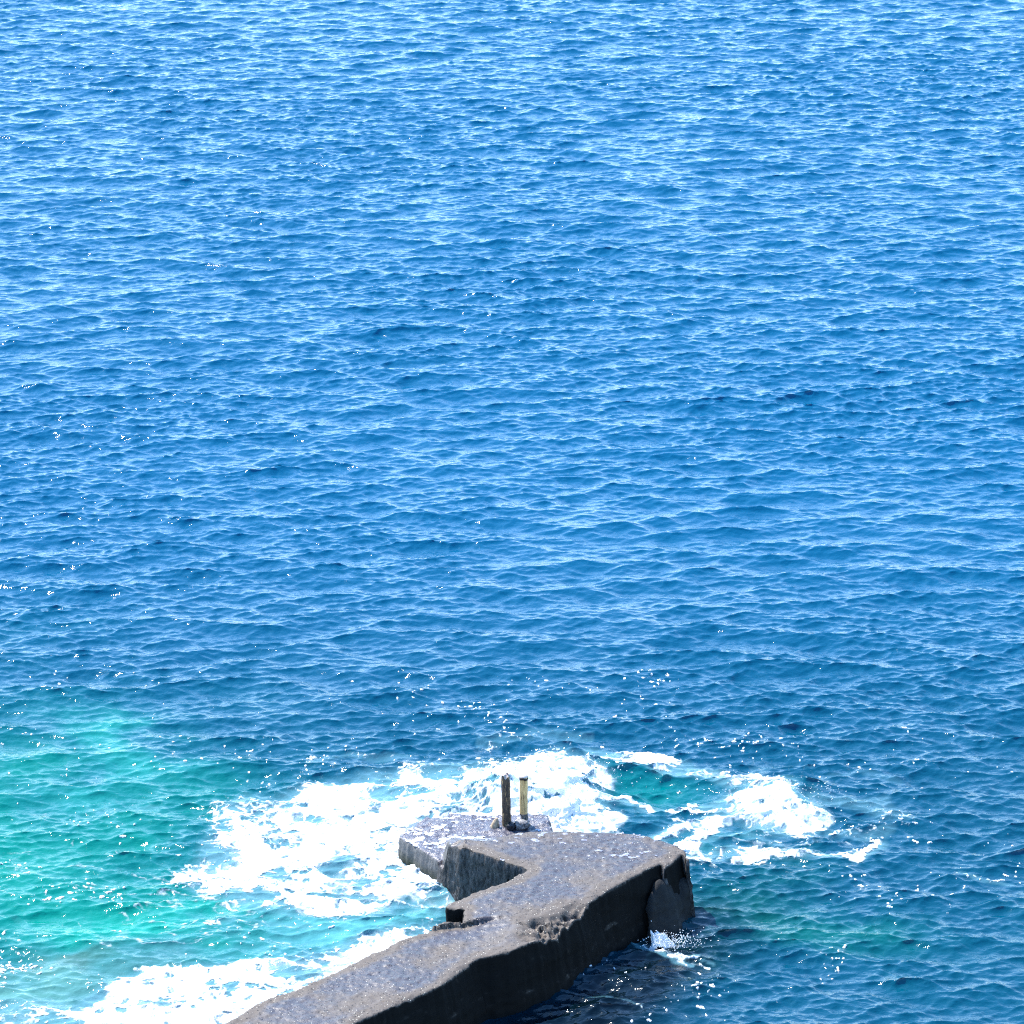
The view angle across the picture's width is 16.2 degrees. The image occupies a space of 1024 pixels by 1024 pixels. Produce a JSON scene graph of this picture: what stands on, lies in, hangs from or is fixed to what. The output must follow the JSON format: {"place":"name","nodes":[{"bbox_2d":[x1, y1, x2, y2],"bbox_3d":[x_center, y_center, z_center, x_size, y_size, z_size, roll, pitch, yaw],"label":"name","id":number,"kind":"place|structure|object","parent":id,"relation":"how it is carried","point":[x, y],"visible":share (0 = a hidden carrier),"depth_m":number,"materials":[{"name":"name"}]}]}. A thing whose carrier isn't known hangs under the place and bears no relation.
{"place":"outdoors","nodes":[
{"label":"outdoors","id":0,"kind":"place"},
{"bbox_2d":[0,0,1023,1023],"bbox_3d":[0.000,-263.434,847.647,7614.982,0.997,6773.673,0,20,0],"label":"water","id":1,"kind":"structure","parent":0,"point":[534,372],"depth_m":117.17,"materials":[{"name":"blue liquid"}]},
{"bbox_2d":[226,813,694,1023],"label":"concrete jetty","id":2,"kind":"object","parent":1,"relation":"in","point":[528,923],"visible":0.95,"depth_m":83.04,"materials":[{"name":"grey concrete"}]},
{"bbox_2d":[402,811,550,851],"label":"ledge foam","id":3,"kind":"object","parent":2,"relation":"on","point":[437,827],"visible":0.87,"depth_m":89.14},
{"bbox_2d":[490,818,498,828],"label":"post stump","id":4,"kind":"object","parent":2,"relation":"on","point":[494,824],"visible":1,"depth_m":89.28,"materials":[{"name":"beige stone"}]},
{"bbox_2d":[501,773,511,826],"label":"mooring post","id":5,"kind":"object","parent":2,"relation":"on","point":[506,799],"visible":1,"depth_m":89.15,"materials":[{"name":"brown wood"}]},
{"bbox_2d":[506,822,514,830],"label":"black stone","id":6,"kind":"object","parent":2,"relation":"on","point":[510,826],"visible":1,"depth_m":89.22,"materials":[{"name":"black stone"}]},
{"bbox_2d":[514,819,530,829],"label":"concrete footing stone","id":7,"kind":"object","parent":2,"relation":"on","point":[521,824],"visible":1,"depth_m":89.25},
{"bbox_2d":[519,774,527,819],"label":"mooring post","id":8,"kind":"object","parent":2,"relation":"on","point":[523,797],"visible":1,"depth_m":89.29,"materials":[{"name":"beige wood"}]},
{"bbox_2d":[480,831,656,860],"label":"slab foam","id":9,"kind":"object","parent":2,"relation":"on","point":[543,833],"visible":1,"depth_m":86.45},
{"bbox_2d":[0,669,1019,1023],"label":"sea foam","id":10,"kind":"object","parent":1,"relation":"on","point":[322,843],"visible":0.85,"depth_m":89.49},
{"bbox_2d":[511,794,585,827],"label":"surf mound","id":11,"kind":"object","parent":1,"relation":"on","point":[558,810],"visible":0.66,"depth_m":90.99,"materials":[{"name":"liquid"}]},
{"bbox_2d":[369,750,866,950],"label":"sea spray","id":12,"kind":"object","parent":1,"relation":"on","point":[675,940],"visible":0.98,"depth_m":91.47,"materials":[{"name":"liquid"}]},
{"bbox_2d":[650,931,675,949],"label":"wall splash","id":13,"kind":"object","parent":1,"relation":"in","point":[663,943],"depth_m":84.34,"materials":[{"name":"liquid"}]}
]}

